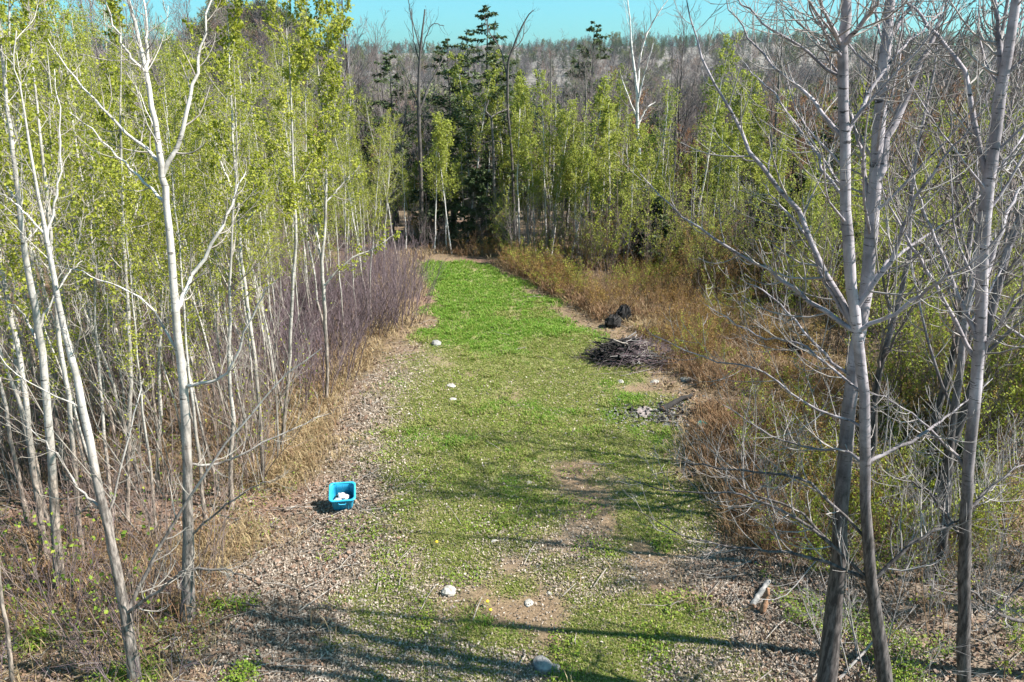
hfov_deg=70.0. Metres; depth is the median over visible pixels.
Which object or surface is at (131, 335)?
thicket shrub
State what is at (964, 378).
tall bush
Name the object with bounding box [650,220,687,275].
tall bush
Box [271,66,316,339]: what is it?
aspen tree
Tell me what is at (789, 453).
shrub
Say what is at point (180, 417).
sapling
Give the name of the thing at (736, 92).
bare tree
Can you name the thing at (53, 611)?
sapling
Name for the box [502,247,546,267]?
shrub
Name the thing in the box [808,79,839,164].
bare tree
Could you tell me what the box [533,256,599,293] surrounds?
shrub
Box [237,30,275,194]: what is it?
tree
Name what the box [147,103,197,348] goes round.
aspen tree
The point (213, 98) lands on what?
tree
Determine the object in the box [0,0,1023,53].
sky
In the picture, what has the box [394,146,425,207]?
tall bush
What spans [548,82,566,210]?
aspen tree
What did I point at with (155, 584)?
sapling
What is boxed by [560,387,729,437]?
ash patch
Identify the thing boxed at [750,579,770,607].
fallen log
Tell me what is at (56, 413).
aspen tree
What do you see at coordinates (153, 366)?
thicket shrub
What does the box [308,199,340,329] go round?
aspen tree
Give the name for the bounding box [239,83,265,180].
aspen tree
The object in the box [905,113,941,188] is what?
bare tree
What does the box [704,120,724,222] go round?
aspen tree
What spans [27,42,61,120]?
aspen tree
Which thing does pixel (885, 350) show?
bare tree
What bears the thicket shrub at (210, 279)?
on the ground at (534, 610)
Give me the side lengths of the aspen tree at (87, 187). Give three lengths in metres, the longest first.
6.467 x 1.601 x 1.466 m
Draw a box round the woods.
[0,0,1023,210]
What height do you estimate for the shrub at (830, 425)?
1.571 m
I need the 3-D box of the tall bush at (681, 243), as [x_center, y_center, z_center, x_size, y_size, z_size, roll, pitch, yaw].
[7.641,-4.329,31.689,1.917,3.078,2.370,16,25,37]
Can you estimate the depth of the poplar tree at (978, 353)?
7.75 m
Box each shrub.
[53,261,211,389]
[61,287,150,372]
[69,295,183,397]
[80,307,159,368]
[91,267,159,369]
[103,325,176,410]
[103,325,205,406]
[129,285,172,356]
[149,228,242,324]
[162,322,236,382]
[170,252,317,372]
[189,275,321,399]
[192,298,306,386]
[194,257,260,329]
[196,254,285,325]
[196,328,273,401]
[205,249,257,343]
[208,310,321,417]
[215,256,302,334]
[219,253,310,325]
[223,303,276,373]
[225,331,273,392]
[226,221,348,333]
[232,276,367,410]
[239,305,305,367]
[245,208,293,275]
[251,251,381,364]
[251,291,342,366]
[252,238,390,353]
[252,288,317,342]
[254,209,310,292]
[264,256,359,331]
[264,273,374,386]
[267,270,338,319]
[268,237,334,330]
[271,235,340,342]
[278,218,378,310]
[279,298,367,386]
[290,239,333,307]
[297,218,333,267]
[297,220,371,306]
[298,228,418,340]
[298,290,376,358]
[299,253,408,335]
[301,239,368,297]
[302,231,377,330]
[309,224,400,298]
[309,227,370,328]
[314,276,376,333]
[325,227,391,333]
[327,233,412,312]
[334,269,407,320]
[339,231,394,277]
[342,225,401,274]
[347,233,445,327]
[349,237,401,297]
[351,283,410,318]
[353,208,417,293]
[360,227,440,330]
[362,249,402,308]
[367,199,427,277]
[370,238,447,302]
[375,246,445,296]
[380,231,422,278]
[445,221,489,252]
[459,227,500,256]
[467,236,494,257]
[489,235,510,252]
[493,241,534,269]
[495,231,552,258]
[497,237,546,271]
[497,242,546,266]
[499,229,539,258]
[499,236,542,259]
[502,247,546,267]
[507,238,563,274]
[510,246,561,275]
[517,244,569,276]
[520,251,562,279]
[525,244,581,285]
[525,258,576,285]
[528,255,579,282]
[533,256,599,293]
[540,253,598,287]
[543,264,586,284]
[544,236,578,256]
[551,272,586,285]
[553,271,593,296]
[558,236,605,266]
[565,241,606,265]
[575,248,621,264]
[577,259,630,297]
[579,253,608,270]
[579,266,638,299]
[583,276,649,307]
[585,253,657,299]
[585,275,632,306]
[588,272,649,314]
[588,282,633,316]
[604,261,669,295]
[610,245,652,273]
[616,267,658,298]
[620,262,678,295]
[621,250,672,285]
[622,252,673,294]
[628,255,677,279]
[635,309,718,359]
[637,277,702,330]
[643,298,714,348]
[644,253,681,276]
[644,257,682,279]
[644,280,691,309]
[646,265,701,304]
[648,277,692,304]
[649,368,829,494]
[650,294,724,344]
[651,275,714,317]
[651,280,703,309]
[653,318,721,362]
[654,240,688,264]
[654,316,715,350]
[656,293,731,358]
[660,324,724,366]
[662,287,739,332]
[666,306,716,339]
[675,261,714,278]
[676,331,726,359]
[677,260,725,291]
[678,256,735,290]
[679,322,725,360]
[680,278,754,320]
[686,329,738,366]
[687,341,735,367]
[688,313,734,339]
[691,303,748,340]
[700,270,756,301]
[701,281,756,319]
[704,273,767,320]
[707,350,778,394]
[711,441,857,525]
[714,370,772,415]
[716,431,798,503]
[718,276,756,297]
[719,251,754,280]
[719,386,825,450]
[721,333,890,467]
[721,399,795,442]
[722,347,826,412]
[722,382,838,472]
[723,427,856,503]
[726,409,834,489]
[729,265,777,299]
[732,311,793,350]
[733,275,766,300]
[736,471,876,584]
[737,391,856,474]
[741,390,826,438]
[742,420,808,457]
[744,372,821,418]
[744,482,860,570]
[746,308,825,360]
[747,325,787,352]
[749,437,898,545]
[751,443,858,539]
[752,370,804,403]
[753,430,882,556]
[756,374,831,415]
[758,427,852,498]
[759,374,857,438]
[759,387,839,445]
[759,423,826,481]
[761,312,806,343]
[761,464,919,573]
[761,507,831,574]
[763,393,818,432]
[763,523,983,681]
[765,434,855,514]
[770,392,840,436]
[772,392,892,484]
[775,416,899,493]
[776,432,838,475]
[777,343,870,390]
[781,335,808,356]
[785,465,871,521]
[787,353,875,405]
[789,504,1003,681]
[791,498,880,554]
[792,496,932,582]
[794,566,939,632]
[795,458,883,509]
[796,490,890,541]
[797,420,885,477]
[801,380,858,412]
[805,386,870,440]
[806,405,962,530]
[809,456,909,520]
[810,458,977,586]
[823,395,924,445]
[826,439,931,510]
[827,368,881,394]
[839,619,934,681]
[848,546,954,629]
[850,426,1021,540]
[850,441,997,555]
[850,456,999,564]
[850,477,928,522]
[850,493,1000,610]
[850,534,971,608]
[853,422,1003,513]
[853,423,942,492]
[853,444,989,518]
[857,381,983,445]
[858,420,943,495]
[858,474,973,561]
[858,484,1023,632]
[866,336,935,383]
[866,348,927,404]
[870,295,933,342]
[870,384,986,469]
[870,388,985,456]
[870,407,943,475]
[870,408,992,477]
[871,400,930,439]
[871,436,994,505]
[871,462,1022,551]
[872,437,1008,570]
[872,499,1006,601]
[876,418,979,479]
[876,479,932,521]
[878,419,947,470]
[879,368,935,420]
[880,385,1023,490]
[880,425,1023,524]
[884,400,1023,509]
[884,505,1023,590]
[887,554,1023,669]
[888,486,980,569]
[894,494,1022,566]
[896,451,1023,593]
[899,472,1007,551]
[904,414,1018,470]
[909,551,1023,681]
[910,455,1023,594]
[913,435,1009,478]
[914,437,986,532]
[916,386,1023,462]
[928,456,1012,513]
[931,486,1023,581]
[934,449,1023,556]
[936,518,1013,643]
[938,431,1023,521]
[942,427,1018,550]
[947,541,1023,637]
[952,486,1023,574]
[958,400,1023,568]
[958,424,1023,526]
[960,457,1023,554]
[971,481,1023,623]
[972,518,1023,592]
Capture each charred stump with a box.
[603,311,624,328]
[612,303,634,323]
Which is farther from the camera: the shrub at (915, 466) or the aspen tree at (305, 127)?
the aspen tree at (305, 127)
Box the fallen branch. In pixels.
[206,596,260,606]
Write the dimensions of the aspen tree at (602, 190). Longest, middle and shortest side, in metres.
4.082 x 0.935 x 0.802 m
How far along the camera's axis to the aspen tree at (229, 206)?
18.82 m
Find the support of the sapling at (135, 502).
on the ground at (534, 610)
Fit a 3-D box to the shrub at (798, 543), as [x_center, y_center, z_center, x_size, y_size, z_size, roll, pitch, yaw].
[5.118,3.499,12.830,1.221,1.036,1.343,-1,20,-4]
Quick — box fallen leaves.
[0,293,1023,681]
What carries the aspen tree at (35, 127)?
on the ground at (534, 610)
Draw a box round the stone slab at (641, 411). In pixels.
[636,406,652,417]
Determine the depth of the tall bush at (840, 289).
23.77 m
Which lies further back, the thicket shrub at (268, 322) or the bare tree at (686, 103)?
the bare tree at (686, 103)
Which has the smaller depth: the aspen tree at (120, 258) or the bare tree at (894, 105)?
the aspen tree at (120, 258)
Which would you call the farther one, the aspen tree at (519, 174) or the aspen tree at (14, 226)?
the aspen tree at (519, 174)
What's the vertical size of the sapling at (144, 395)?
5.359 m
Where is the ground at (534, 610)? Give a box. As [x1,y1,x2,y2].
[0,42,1023,681]
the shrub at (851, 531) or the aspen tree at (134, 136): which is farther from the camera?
the aspen tree at (134, 136)
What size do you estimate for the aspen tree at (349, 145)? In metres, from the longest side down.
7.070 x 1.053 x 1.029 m
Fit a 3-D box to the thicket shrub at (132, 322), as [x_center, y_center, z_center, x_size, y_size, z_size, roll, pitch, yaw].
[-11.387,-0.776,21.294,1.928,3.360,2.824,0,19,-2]
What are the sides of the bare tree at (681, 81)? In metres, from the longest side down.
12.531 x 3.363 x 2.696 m
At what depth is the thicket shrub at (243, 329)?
21.14 m
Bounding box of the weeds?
[0,308,1023,681]
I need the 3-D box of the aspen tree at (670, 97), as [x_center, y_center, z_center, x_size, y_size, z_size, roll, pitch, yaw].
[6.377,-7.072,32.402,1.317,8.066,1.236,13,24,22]
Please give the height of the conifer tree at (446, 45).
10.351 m
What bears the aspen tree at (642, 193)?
on the ground at (534, 610)
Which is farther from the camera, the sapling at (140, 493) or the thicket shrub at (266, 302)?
the thicket shrub at (266, 302)
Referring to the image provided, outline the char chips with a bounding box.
[605,398,732,432]
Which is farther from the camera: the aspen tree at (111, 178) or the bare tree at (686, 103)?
the bare tree at (686, 103)
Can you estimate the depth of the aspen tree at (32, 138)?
21.26 m
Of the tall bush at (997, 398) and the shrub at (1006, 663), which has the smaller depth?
the shrub at (1006, 663)
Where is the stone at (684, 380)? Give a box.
[680,377,691,381]
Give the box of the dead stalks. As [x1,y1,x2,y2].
[0,238,1014,645]
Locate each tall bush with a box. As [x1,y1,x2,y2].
[57,160,125,292]
[176,181,235,274]
[203,190,263,298]
[230,180,302,279]
[248,177,288,239]
[261,184,310,239]
[327,167,359,228]
[327,180,371,237]
[330,146,364,239]
[332,186,376,248]
[335,181,366,243]
[338,139,382,222]
[355,150,391,237]
[357,160,409,241]
[358,172,391,236]
[374,139,411,218]
[385,182,433,247]
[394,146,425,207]
[395,165,428,220]
[396,185,427,233]
[408,183,446,240]
[429,213,447,251]
[462,183,489,242]
[468,183,501,246]
[485,171,536,254]
[488,205,532,256]
[489,175,524,239]
[500,192,546,258]
[503,205,539,247]
[505,208,525,242]
[517,189,554,247]
[528,183,572,248]
[529,207,564,256]
[530,198,569,260]
[531,173,580,258]
[533,209,558,245]
[548,194,603,260]
[550,201,571,235]
[563,186,588,246]
[570,192,619,268]
[571,185,629,276]
[574,208,624,267]
[574,215,615,268]
[575,224,599,273]
[577,192,631,262]
[578,194,612,261]
[581,196,634,268]
[583,154,682,278]
[583,212,628,278]
[586,210,621,267]
[607,199,642,263]
[612,195,655,262]
[612,200,648,256]
[614,207,661,274]
[619,219,641,255]
[622,114,712,274]
[629,188,659,246]
[633,197,685,254]
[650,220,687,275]
[654,181,738,284]
[659,227,702,297]
[661,211,715,270]
[666,204,695,256]
[668,220,699,264]
[673,212,748,302]
[674,198,717,266]
[679,139,770,280]
[679,175,734,268]
[680,113,777,292]
[683,204,734,301]
[684,180,732,254]
[687,213,730,254]
[694,180,766,282]
[696,205,759,295]
[707,174,749,240]
[715,179,783,279]
[715,183,746,250]
[716,173,781,288]
[731,196,810,309]
[733,186,777,240]
[739,211,798,286]
[747,230,799,308]
[750,141,824,264]
[750,161,805,275]
[752,123,856,322]
[760,220,817,296]
[760,222,835,305]
[761,207,841,331]
[765,212,831,314]
[767,138,835,247]
[774,188,860,282]
[777,201,836,291]
[787,97,886,245]
[789,204,807,281]
[791,122,870,287]
[794,124,923,350]
[796,162,862,267]
[797,159,935,347]
[799,195,903,334]
[803,207,899,345]
[804,269,874,354]
[808,148,914,273]
[811,206,909,352]
[812,254,922,386]
[831,176,922,279]
[831,249,892,309]
[834,197,953,433]
[838,157,913,276]
[840,138,974,337]
[851,109,969,287]
[852,169,941,255]
[854,119,973,310]
[858,311,929,414]
[859,234,919,328]
[864,190,942,286]
[870,168,974,402]
[870,308,950,422]
[873,322,1007,437]
[875,263,1006,418]
[876,251,1000,400]
[880,144,954,266]
[882,150,932,227]
[888,235,972,354]
[892,149,1004,267]
[892,318,1023,457]
[895,286,1023,457]
[897,363,967,432]
[898,290,1023,423]
[902,201,960,316]
[903,273,1023,415]
[905,159,1023,332]
[905,169,976,268]
[906,164,978,252]
[912,318,1023,461]
[912,336,1022,404]
[913,314,1023,454]
[914,151,977,228]
[921,335,1020,426]
[922,324,1012,454]
[927,183,1021,245]
[930,224,1009,350]
[931,252,1023,461]
[935,264,1022,422]
[942,189,1022,294]
[943,315,1023,398]
[946,226,1023,355]
[947,300,1023,465]
[948,278,1023,406]
[954,200,1023,330]
[957,199,1015,314]
[961,230,1023,346]
[965,327,1023,430]
[968,184,1023,272]
[968,292,1023,470]
[969,131,1023,238]
[971,273,1023,443]
[989,173,1023,345]
[989,361,1023,483]
[992,283,1023,392]
[1010,360,1023,450]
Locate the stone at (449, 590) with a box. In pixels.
[441,585,455,596]
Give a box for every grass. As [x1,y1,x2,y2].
[0,243,1023,681]
[302,279,787,681]
[310,259,736,644]
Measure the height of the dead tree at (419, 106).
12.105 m
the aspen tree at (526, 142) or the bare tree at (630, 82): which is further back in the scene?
the bare tree at (630, 82)
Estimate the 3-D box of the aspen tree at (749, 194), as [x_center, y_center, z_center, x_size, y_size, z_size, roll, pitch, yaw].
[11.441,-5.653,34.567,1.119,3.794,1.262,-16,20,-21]
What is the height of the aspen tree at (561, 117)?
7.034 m
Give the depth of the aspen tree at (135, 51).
19.66 m
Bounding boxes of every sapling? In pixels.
[0,199,76,447]
[0,254,177,538]
[0,279,46,495]
[0,295,38,451]
[0,297,60,464]
[0,304,64,452]
[0,311,60,492]
[0,329,64,435]
[0,329,95,466]
[0,336,67,494]
[0,386,68,487]
[0,422,115,553]
[0,432,45,470]
[0,444,111,571]
[0,468,96,626]
[0,488,66,594]
[0,495,103,606]
[0,503,31,587]
[0,536,102,645]
[0,583,37,680]
[1,282,70,447]
[1,294,104,439]
[1,399,139,541]
[1,401,66,436]
[1,490,177,641]
[2,265,93,380]
[2,282,54,377]
[3,411,80,475]
[4,607,121,681]
[5,524,116,661]
[11,216,120,408]
[13,194,114,350]
[17,254,180,497]
[24,213,115,408]
[24,294,199,486]
[25,225,112,455]
[27,259,139,410]
[27,368,93,421]
[29,474,155,585]
[31,344,100,462]
[31,358,155,508]
[37,214,104,324]
[39,328,120,494]
[40,204,117,419]
[42,231,223,427]
[46,277,148,440]
[46,291,175,420]
[46,410,156,507]
[47,230,116,357]
[48,535,161,681]
[49,582,216,681]
[52,383,174,507]
[56,567,155,659]
[60,284,168,443]
[60,453,199,636]
[62,380,204,557]
[62,492,169,663]
[63,489,178,599]
[70,527,181,622]
[80,411,196,555]
[83,336,150,421]
[87,382,166,476]
[87,545,176,626]
[95,517,211,624]
[101,205,273,430]
[106,226,155,325]
[115,289,174,418]
[116,253,226,400]
[117,421,195,497]
[118,288,232,453]
[119,312,238,451]
[124,450,209,541]
[138,374,232,464]
[139,320,266,479]
[141,155,194,358]
[142,220,231,338]
[144,447,250,587]
[146,420,282,585]
[154,297,295,490]
[155,437,228,503]
[189,274,283,445]
[189,324,289,486]
[190,285,270,447]
[190,412,264,497]
[193,266,296,427]
[196,344,285,451]
[199,235,272,358]
[206,303,326,486]
[208,212,335,458]
[208,316,286,450]
[210,258,259,345]
[214,396,274,462]
[219,269,267,357]
[238,175,287,293]
[249,349,318,416]
[250,222,310,320]
[274,233,301,303]
[288,201,333,323]
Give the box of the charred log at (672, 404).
[659,392,693,410]
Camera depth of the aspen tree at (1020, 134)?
33.81 m
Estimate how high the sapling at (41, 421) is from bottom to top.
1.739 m
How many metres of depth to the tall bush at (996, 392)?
15.18 m
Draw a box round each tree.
[0,0,78,480]
[0,0,107,552]
[0,0,109,592]
[0,0,321,681]
[0,2,67,408]
[0,3,91,337]
[0,7,117,433]
[0,11,75,355]
[0,28,35,503]
[0,33,53,334]
[0,44,81,292]
[0,59,31,337]
[0,69,52,243]
[0,83,48,560]
[0,128,105,496]
[0,134,36,363]
[0,157,32,316]
[0,199,119,540]
[0,235,50,528]
[0,278,30,525]
[0,279,41,400]
[0,315,12,353]
[0,327,14,378]
[0,428,15,681]
[1,0,119,460]
[1,3,96,163]
[2,4,77,383]
[3,244,13,292]
[4,51,102,366]
[5,0,83,221]
[7,126,143,483]
[9,57,109,329]
[15,0,162,379]
[15,14,119,453]
[21,0,141,419]
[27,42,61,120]
[28,0,338,623]
[38,104,111,398]
[42,103,108,390]
[44,0,106,289]
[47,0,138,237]
[47,37,73,153]
[49,0,124,383]
[51,39,96,179]
[52,151,109,339]
[55,123,123,515]
[57,72,120,318]
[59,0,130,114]
[59,0,162,521]
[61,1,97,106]
[61,57,126,357]
[66,4,99,204]
[66,7,112,267]
[69,32,115,317]
[70,175,146,470]
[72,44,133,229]
[75,104,144,442]
[79,0,147,350]
[79,87,176,401]
[79,89,178,447]
[83,59,138,225]
[85,72,147,382]
[87,0,165,243]
[91,99,162,428]
[96,42,179,406]
[99,159,164,535]
[105,195,181,446]
[106,16,154,268]
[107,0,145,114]
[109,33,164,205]
[115,20,225,344]
[116,159,170,358]
[117,103,225,494]
[117,151,220,496]
[118,112,176,413]
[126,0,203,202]
[126,131,162,330]
[129,47,218,381]
[130,120,172,337]
[133,75,229,523]
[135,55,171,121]
[135,125,237,454]
[137,47,202,408]
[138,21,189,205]
[143,23,214,333]
[143,76,226,435]
[146,213,212,485]
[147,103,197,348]
[148,54,230,372]
[150,24,214,268]
[155,179,217,439]
[156,47,233,318]
[157,43,209,277]
[162,65,215,293]
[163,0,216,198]
[163,105,219,413]
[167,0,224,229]
[168,104,210,331]
[170,0,288,480]
[173,48,213,332]
[178,49,258,350]
[180,34,214,259]
[182,122,243,429]
[184,184,254,465]
[187,53,252,373]
[187,77,226,252]
[188,141,233,419]
[189,41,296,510]
[198,67,223,216]
[199,78,229,245]
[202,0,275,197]
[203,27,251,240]
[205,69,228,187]
[205,112,259,387]
[205,144,283,418]
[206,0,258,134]
[208,120,262,319]
[210,83,241,290]
[214,34,250,202]
[215,46,249,246]
[217,189,264,440]
[219,66,254,271]
[221,26,262,272]
[225,131,282,413]
[229,124,284,395]
[230,40,277,309]
[232,52,277,283]
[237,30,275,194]
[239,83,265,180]
[239,124,281,379]
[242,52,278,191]
[250,155,283,333]
[252,0,330,450]
[254,69,292,258]
[256,0,400,399]
[256,127,271,209]
[257,32,314,258]
[257,190,283,329]
[260,62,297,244]
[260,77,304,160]
[261,114,299,331]
[261,148,310,370]
[261,158,293,333]
[265,31,297,280]
[268,37,297,254]
[268,50,298,154]
[269,109,328,350]
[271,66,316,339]
[271,133,302,267]
[274,33,312,181]
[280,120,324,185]
[282,158,321,327]
[285,35,323,280]
[293,118,320,271]
[302,88,334,273]
[306,105,330,264]
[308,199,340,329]
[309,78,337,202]
[310,81,372,311]
[314,162,341,267]
[317,142,355,347]
[318,0,387,218]
[322,52,344,229]
[325,127,343,248]
[326,141,347,252]
[329,106,356,226]
[331,72,362,272]
[331,152,353,228]
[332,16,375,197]
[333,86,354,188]
[337,98,367,275]
[337,178,371,336]
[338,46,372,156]
[339,111,363,295]
[340,147,367,305]
[347,112,371,291]
[348,148,372,294]
[351,50,449,223]
[354,140,376,252]
[355,93,399,267]
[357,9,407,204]
[362,123,392,330]
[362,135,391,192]
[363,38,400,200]
[363,47,426,238]
[369,113,412,275]
[372,122,403,281]
[374,107,395,263]
[392,0,449,245]
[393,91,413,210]
[394,38,522,233]
[395,168,411,239]
[397,150,409,246]
[401,137,422,216]
[402,106,434,166]
[403,125,418,194]
[403,161,418,233]
[403,164,465,244]
[409,108,449,239]
[411,114,430,223]
[412,100,430,156]
[412,105,434,204]
[413,62,448,219]
[416,111,451,252]
[425,29,508,220]
[428,124,445,229]
[429,64,456,214]
[429,126,453,253]
[432,5,542,235]
[434,118,462,245]
[443,115,459,183]
[446,51,476,223]
[447,163,460,231]
[447,165,513,246]
[455,143,468,232]
[456,103,476,219]
[466,68,500,241]
[468,53,497,195]
[477,0,537,244]
[477,49,512,235]
[477,66,505,191]
[478,95,508,247]
[481,89,499,212]
[484,97,519,241]
[497,72,538,217]
[497,140,518,233]
[498,142,546,221]
[501,74,541,248]
[503,75,528,193]
[503,124,516,232]
[505,68,539,229]
[505,84,541,245]
[507,104,526,233]
[514,82,532,233]
[514,184,529,239]
[516,134,550,253]
[516,149,546,227]
[523,30,568,247]
[523,162,550,244]
[527,43,562,218]
[527,61,563,221]
[530,69,555,251]
[531,133,553,237]
[534,21,636,218]
[534,106,557,196]
[540,109,553,226]
[540,127,552,241]
[541,153,551,234]
[543,67,576,224]
[547,152,566,251]
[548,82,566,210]
[548,108,576,250]
[550,171,566,233]
[551,63,588,233]
[551,98,580,253]
[558,125,572,225]
[559,150,586,239]
[560,102,578,236]
[562,36,601,226]
[565,65,599,205]
[565,145,590,262]
[565,166,586,242]
[569,120,591,225]
[570,75,613,256]
[571,49,601,211]
[571,129,593,238]
[572,35,614,202]
[572,143,609,241]
[577,99,594,225]
[578,174,635,249]
[583,143,598,211]
[583,151,600,234]
[586,119,614,224]
[589,51,620,213]
[589,91,600,214]
[590,172,607,216]
[593,70,619,210]
[594,64,622,212]
[595,0,1023,681]
[595,95,624,247]
[597,101,620,225]
[597,106,625,172]
[599,50,639,118]
[601,84,632,194]
[602,0,675,214]
[607,15,644,174]
[609,63,632,148]
[610,78,634,202]
[610,179,628,263]
[611,121,653,247]
[612,76,652,181]
[612,94,628,180]
[612,111,632,180]
[613,84,635,178]
[615,191,637,266]
[616,89,657,190]
[617,66,650,159]
[618,138,643,265]
[621,94,646,169]
[621,147,637,190]
[621,196,683,271]
[622,127,635,173]
[623,99,651,172]
[629,58,657,212]
[630,167,647,252]
[633,133,664,246]
[638,150,658,223]
[641,148,674,223]
[646,87,679,223]
[648,102,677,166]
[649,59,686,159]
[652,76,677,228]
[653,126,664,164]
[654,67,697,203]
[655,170,671,245]
[656,24,709,198]
[660,93,681,223]
[660,143,679,202]
[661,1,714,223]
[661,42,703,237]
[663,140,675,212]
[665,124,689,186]
[665,168,677,224]
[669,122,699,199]
[673,51,715,215]
[677,153,691,217]
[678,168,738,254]
[680,59,717,214]
[684,41,741,164]
[684,119,706,219]
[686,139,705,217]
[687,0,1023,681]
[687,33,742,265]
[688,105,724,172]
[688,145,706,217]
[695,86,731,218]
[695,168,716,221]
[703,130,729,215]
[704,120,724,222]
[705,89,723,153]
[706,121,732,272]
[707,161,729,216]
[708,54,748,152]
[708,62,747,152]
[710,82,755,211]
[713,47,769,169]
[715,142,745,270]
[717,184,729,223]
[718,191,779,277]
[721,68,759,222]
[722,72,753,165]
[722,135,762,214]
[723,66,740,172]
[727,51,753,120]
[727,99,747,198]
[739,72,768,185]
[740,130,766,212]
[744,183,755,216]
[745,103,769,190]
[747,79,780,172]
[748,114,773,185]
[754,73,791,184]
[754,106,769,192]
[756,28,794,230]
[757,146,787,229]
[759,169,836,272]
[761,12,794,163]
[762,130,788,232]
[764,94,805,185]
[766,98,795,182]
[767,136,793,225]
[770,43,809,183]
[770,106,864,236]
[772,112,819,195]
[775,88,799,198]
[776,92,810,178]
[778,116,795,186]
[781,75,808,190]
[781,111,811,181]
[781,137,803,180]
[786,82,826,187]
[790,177,824,286]
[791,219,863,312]
[793,60,825,149]
[796,142,832,306]
[796,201,823,286]
[798,78,816,164]
[799,56,863,187]
[806,13,840,155]
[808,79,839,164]
[808,94,834,160]
[809,68,837,147]
[816,0,1023,681]
[819,93,889,299]
[822,112,904,228]
[828,49,873,145]
[834,64,870,202]
[836,71,868,156]
[849,3,897,178]
[849,42,893,168]
[851,0,1017,489]
[853,53,928,185]
[857,116,893,262]
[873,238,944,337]
[880,88,928,215]
[882,94,932,238]
[884,70,944,196]
[885,64,919,219]
[888,82,980,204]
[889,0,1023,585]
[890,47,922,112]
[892,90,915,174]
[895,57,944,177]
[895,121,911,185]
[902,0,1023,481]
[904,158,932,218]
[905,75,929,190]
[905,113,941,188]
[907,31,958,199]
[908,78,939,148]
[908,134,952,202]
[911,55,966,201]
[916,0,1023,395]
[916,98,955,234]
[918,43,1023,537]
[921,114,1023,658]
[923,64,980,172]
[936,128,1002,220]
[939,62,996,185]
[941,77,975,149]
[941,103,969,197]
[960,74,1023,372]
[960,82,1010,197]
[961,28,1021,153]
[970,107,1023,194]
[974,36,1023,120]
[975,11,1021,221]
[999,85,1023,231]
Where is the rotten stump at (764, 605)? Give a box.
[759,588,769,614]
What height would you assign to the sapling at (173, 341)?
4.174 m
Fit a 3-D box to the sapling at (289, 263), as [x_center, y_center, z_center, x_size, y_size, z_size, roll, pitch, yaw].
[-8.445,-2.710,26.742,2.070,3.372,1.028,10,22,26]
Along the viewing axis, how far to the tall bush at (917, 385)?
16.07 m
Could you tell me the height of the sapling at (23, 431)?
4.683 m
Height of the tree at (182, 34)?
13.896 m
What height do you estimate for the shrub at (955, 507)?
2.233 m
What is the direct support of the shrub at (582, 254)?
on the ground at (534, 610)
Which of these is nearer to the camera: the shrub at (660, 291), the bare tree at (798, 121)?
the shrub at (660, 291)
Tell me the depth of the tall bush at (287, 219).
35.01 m
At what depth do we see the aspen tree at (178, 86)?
26.40 m
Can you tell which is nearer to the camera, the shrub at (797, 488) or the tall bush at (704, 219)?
the shrub at (797, 488)
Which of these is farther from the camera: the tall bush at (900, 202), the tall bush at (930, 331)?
the tall bush at (900, 202)
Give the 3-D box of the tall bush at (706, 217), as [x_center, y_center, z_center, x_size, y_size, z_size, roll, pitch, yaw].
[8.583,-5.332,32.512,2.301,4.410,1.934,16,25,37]
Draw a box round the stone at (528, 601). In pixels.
[524,599,533,606]
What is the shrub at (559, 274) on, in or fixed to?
on the ground at (534, 610)
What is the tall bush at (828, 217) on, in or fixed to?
on the ground at (534, 610)
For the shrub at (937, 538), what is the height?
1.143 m
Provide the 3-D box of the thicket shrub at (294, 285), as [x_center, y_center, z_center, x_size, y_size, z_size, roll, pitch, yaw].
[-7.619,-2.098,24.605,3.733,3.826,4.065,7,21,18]
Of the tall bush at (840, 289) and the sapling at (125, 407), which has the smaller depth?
the sapling at (125, 407)
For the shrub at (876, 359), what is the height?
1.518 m
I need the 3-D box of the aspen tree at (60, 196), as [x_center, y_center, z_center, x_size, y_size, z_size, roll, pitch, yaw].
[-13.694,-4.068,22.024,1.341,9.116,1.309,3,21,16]
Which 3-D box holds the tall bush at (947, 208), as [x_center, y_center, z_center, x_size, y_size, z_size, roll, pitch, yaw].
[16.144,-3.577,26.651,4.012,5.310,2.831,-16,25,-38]
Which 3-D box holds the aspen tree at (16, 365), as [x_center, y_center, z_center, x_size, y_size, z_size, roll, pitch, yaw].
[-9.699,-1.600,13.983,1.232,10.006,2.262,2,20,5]
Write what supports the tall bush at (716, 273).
on the ground at (534, 610)
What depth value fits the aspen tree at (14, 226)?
22.86 m
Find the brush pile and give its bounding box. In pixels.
[563,331,705,379]
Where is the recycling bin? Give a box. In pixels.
[328,481,355,510]
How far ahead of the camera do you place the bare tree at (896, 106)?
39.08 m
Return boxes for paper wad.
[338,493,344,498]
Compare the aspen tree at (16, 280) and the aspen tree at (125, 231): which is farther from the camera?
the aspen tree at (16, 280)
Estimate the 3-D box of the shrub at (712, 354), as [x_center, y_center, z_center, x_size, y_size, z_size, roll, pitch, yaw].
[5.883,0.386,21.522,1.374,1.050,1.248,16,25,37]
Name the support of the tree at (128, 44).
on the ground at (534, 610)
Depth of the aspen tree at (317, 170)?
32.03 m
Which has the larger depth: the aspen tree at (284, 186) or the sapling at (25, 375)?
the aspen tree at (284, 186)
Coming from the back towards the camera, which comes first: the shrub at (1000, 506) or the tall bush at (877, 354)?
the tall bush at (877, 354)
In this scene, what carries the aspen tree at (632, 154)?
on the ground at (534, 610)
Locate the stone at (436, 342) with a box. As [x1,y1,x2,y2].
[431,340,440,345]
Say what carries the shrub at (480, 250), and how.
on the ground at (534, 610)
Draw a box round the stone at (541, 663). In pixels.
[533,655,552,674]
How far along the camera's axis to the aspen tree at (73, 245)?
18.58 m
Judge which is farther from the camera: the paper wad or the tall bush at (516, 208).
the tall bush at (516, 208)
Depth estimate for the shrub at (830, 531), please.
13.34 m
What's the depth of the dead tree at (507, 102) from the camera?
34.92 m

